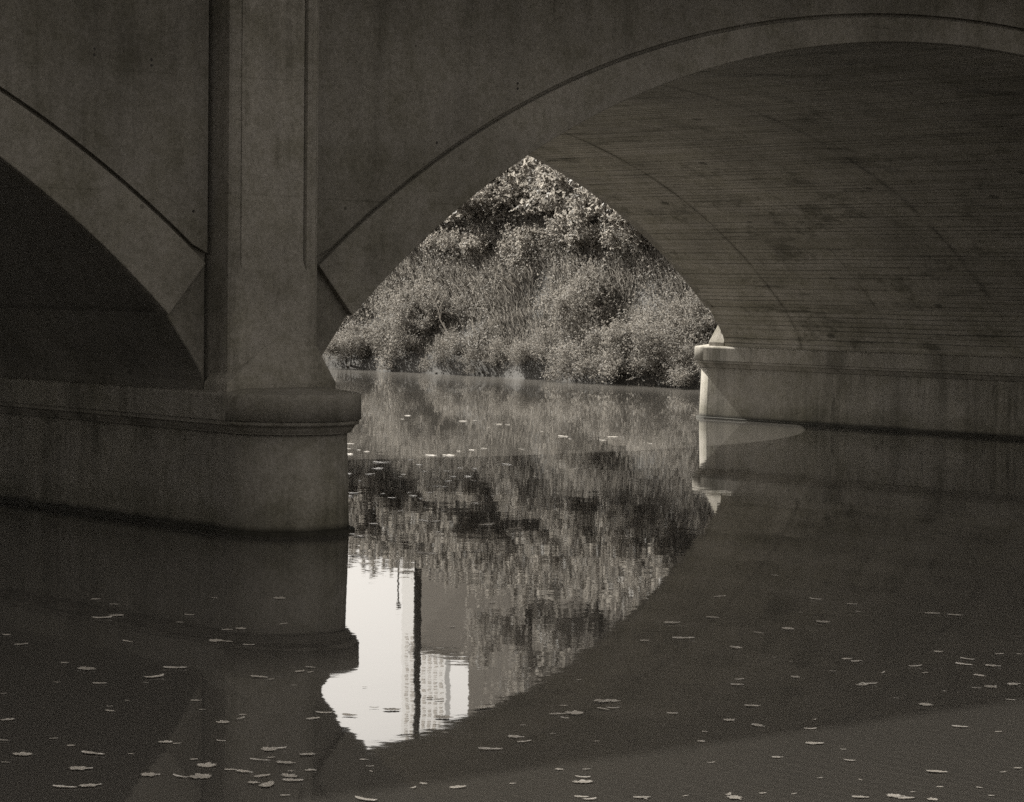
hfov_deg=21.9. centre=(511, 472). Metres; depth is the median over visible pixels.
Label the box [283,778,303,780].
floating leaf
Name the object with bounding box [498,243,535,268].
broad leaved shrub
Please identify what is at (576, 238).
broad leaved shrub
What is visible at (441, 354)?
waterside bush
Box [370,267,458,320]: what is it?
bank bush
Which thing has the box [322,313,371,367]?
waterside bush
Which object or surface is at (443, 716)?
floating leaf
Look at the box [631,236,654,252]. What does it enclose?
broad leaved shrub
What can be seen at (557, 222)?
broad leaved shrub
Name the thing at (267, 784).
floating leaf
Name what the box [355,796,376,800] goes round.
floating leaf
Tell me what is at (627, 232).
broad leaved shrub
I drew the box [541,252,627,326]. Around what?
bank bush
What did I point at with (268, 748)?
floating leaf
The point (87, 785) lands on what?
floating leaf
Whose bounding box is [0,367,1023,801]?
water
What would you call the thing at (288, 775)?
floating leaf
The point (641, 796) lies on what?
floating leaf
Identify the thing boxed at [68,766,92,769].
floating leaf
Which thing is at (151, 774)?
floating leaf
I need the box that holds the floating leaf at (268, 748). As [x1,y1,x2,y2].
[261,747,276,750]
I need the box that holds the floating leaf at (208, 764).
[197,762,214,766]
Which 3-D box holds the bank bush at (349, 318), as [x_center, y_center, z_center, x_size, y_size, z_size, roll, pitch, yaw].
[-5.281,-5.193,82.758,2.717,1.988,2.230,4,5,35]
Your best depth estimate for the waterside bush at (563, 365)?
71.20 m
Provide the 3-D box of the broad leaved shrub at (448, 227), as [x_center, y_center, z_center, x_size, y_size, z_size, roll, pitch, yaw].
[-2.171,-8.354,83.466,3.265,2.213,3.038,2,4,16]
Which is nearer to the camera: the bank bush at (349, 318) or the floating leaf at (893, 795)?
the floating leaf at (893, 795)
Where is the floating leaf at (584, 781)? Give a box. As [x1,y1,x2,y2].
[572,780,592,782]
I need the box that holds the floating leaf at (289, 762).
[277,761,295,763]
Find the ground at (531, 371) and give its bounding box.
[323,210,715,388]
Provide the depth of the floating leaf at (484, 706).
15.80 m
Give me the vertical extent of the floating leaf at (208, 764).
0.010 m
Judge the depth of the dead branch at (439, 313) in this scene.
77.73 m
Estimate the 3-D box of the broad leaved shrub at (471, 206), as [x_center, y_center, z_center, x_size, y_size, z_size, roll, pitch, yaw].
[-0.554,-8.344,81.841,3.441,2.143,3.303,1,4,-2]
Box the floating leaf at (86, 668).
[77,667,93,669]
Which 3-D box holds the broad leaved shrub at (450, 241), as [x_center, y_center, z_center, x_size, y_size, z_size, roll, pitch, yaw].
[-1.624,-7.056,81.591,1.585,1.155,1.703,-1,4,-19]
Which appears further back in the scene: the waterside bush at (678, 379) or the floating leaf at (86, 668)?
the waterside bush at (678, 379)
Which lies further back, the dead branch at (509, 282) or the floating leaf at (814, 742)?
the dead branch at (509, 282)
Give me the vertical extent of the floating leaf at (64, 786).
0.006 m
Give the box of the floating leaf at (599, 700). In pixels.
[594,699,609,701]
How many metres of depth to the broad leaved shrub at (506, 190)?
80.31 m
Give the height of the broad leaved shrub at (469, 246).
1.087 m
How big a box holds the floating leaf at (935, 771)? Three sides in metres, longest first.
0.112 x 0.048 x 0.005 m
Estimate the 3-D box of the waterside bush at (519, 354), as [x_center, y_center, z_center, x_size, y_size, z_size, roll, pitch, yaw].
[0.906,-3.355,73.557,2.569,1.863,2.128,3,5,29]
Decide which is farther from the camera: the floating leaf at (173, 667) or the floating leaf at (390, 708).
the floating leaf at (173, 667)
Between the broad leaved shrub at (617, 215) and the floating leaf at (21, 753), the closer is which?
the floating leaf at (21, 753)
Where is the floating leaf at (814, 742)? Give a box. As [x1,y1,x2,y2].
[805,742,823,743]
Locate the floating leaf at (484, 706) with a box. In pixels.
[475,705,494,707]
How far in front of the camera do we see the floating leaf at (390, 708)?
15.66 m
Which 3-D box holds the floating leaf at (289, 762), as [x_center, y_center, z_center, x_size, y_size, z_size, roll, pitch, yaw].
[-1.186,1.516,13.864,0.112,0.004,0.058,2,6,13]
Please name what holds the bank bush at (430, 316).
on the ground at (531, 371)
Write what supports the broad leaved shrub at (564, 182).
on the ground at (531, 371)
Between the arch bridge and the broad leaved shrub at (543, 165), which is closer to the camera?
the arch bridge
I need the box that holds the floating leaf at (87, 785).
[79,783,99,786]
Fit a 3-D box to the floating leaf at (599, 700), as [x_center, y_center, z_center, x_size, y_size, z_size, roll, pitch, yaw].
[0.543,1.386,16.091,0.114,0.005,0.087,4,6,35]
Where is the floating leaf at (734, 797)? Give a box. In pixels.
[727,795,740,799]
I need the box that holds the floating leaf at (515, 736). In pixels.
[507,735,523,737]
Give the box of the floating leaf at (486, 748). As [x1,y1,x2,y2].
[478,747,502,749]
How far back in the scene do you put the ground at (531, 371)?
75.57 m
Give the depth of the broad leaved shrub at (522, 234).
78.47 m
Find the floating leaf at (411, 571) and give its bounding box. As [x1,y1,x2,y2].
[398,570,413,572]
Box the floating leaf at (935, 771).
[926,770,946,771]
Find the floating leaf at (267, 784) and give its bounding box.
[258,781,273,786]
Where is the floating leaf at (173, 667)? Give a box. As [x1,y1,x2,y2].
[164,666,185,667]
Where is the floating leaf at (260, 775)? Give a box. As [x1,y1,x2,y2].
[254,774,269,776]
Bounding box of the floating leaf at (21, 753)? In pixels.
[12,752,30,754]
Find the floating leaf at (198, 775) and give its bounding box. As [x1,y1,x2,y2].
[189,773,210,778]
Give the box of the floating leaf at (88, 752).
[82,750,103,753]
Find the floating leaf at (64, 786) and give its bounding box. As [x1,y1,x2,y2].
[53,785,76,787]
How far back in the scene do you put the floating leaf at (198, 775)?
13.43 m
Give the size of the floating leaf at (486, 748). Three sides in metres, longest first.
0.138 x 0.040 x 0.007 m
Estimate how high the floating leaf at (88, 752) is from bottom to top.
0.007 m
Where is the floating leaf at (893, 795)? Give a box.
[886,794,904,797]
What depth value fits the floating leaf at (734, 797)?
13.08 m
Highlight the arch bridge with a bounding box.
[0,0,1023,536]
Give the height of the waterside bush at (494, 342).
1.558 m
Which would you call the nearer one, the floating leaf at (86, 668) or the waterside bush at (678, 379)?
the floating leaf at (86, 668)
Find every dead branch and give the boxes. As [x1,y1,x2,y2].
[430,292,448,334]
[492,267,515,287]
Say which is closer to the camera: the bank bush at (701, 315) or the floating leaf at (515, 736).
the floating leaf at (515, 736)
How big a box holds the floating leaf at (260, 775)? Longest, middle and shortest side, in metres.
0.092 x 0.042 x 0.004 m
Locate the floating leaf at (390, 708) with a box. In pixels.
[382,708,398,709]
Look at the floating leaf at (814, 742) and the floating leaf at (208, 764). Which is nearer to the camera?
the floating leaf at (208, 764)
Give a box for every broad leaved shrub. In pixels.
[417,225,455,254]
[431,212,479,237]
[431,225,468,254]
[445,172,517,236]
[457,229,501,262]
[484,163,568,211]
[489,155,557,204]
[495,222,558,254]
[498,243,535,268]
[510,166,594,216]
[525,162,559,193]
[539,204,602,246]
[556,186,623,229]
[561,219,613,258]
[571,181,594,218]
[593,217,647,249]
[595,203,625,220]
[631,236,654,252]
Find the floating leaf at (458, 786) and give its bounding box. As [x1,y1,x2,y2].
[450,785,465,787]
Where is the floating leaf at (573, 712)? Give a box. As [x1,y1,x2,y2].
[566,710,581,713]
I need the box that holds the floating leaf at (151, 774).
[142,772,159,776]
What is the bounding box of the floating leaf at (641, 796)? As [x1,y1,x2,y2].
[633,796,650,797]
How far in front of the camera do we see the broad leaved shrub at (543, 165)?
80.57 m
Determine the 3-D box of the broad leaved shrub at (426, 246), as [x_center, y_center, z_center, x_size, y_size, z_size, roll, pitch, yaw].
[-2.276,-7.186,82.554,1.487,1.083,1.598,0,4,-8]
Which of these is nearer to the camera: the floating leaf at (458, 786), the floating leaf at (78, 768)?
the floating leaf at (458, 786)
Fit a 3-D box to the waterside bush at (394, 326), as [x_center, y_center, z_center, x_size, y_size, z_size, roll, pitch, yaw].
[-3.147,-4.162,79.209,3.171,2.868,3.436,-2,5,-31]
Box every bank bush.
[344,296,375,322]
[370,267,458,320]
[390,284,465,329]
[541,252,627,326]
[603,294,688,344]
[655,289,716,338]
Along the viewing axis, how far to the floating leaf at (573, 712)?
15.63 m
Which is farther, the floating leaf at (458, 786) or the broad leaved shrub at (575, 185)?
the broad leaved shrub at (575, 185)
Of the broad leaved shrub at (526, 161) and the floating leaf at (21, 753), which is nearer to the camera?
the floating leaf at (21, 753)
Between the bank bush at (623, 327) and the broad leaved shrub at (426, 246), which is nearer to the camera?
the bank bush at (623, 327)
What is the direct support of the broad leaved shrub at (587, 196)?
on the ground at (531, 371)
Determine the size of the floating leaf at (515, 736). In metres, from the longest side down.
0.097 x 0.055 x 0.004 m
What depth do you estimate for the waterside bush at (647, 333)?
69.26 m
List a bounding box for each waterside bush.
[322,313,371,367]
[344,286,450,370]
[415,322,469,372]
[454,328,516,373]
[502,319,568,370]
[530,316,640,380]
[572,305,696,385]
[651,332,711,386]
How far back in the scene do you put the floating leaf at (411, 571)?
23.17 m
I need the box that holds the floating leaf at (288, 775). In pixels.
[282,773,296,776]
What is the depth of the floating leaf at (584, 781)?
13.44 m
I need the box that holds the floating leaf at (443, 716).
[435,715,452,718]
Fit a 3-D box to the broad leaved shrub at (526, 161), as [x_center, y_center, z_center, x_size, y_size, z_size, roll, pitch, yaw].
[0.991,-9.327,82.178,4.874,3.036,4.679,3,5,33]

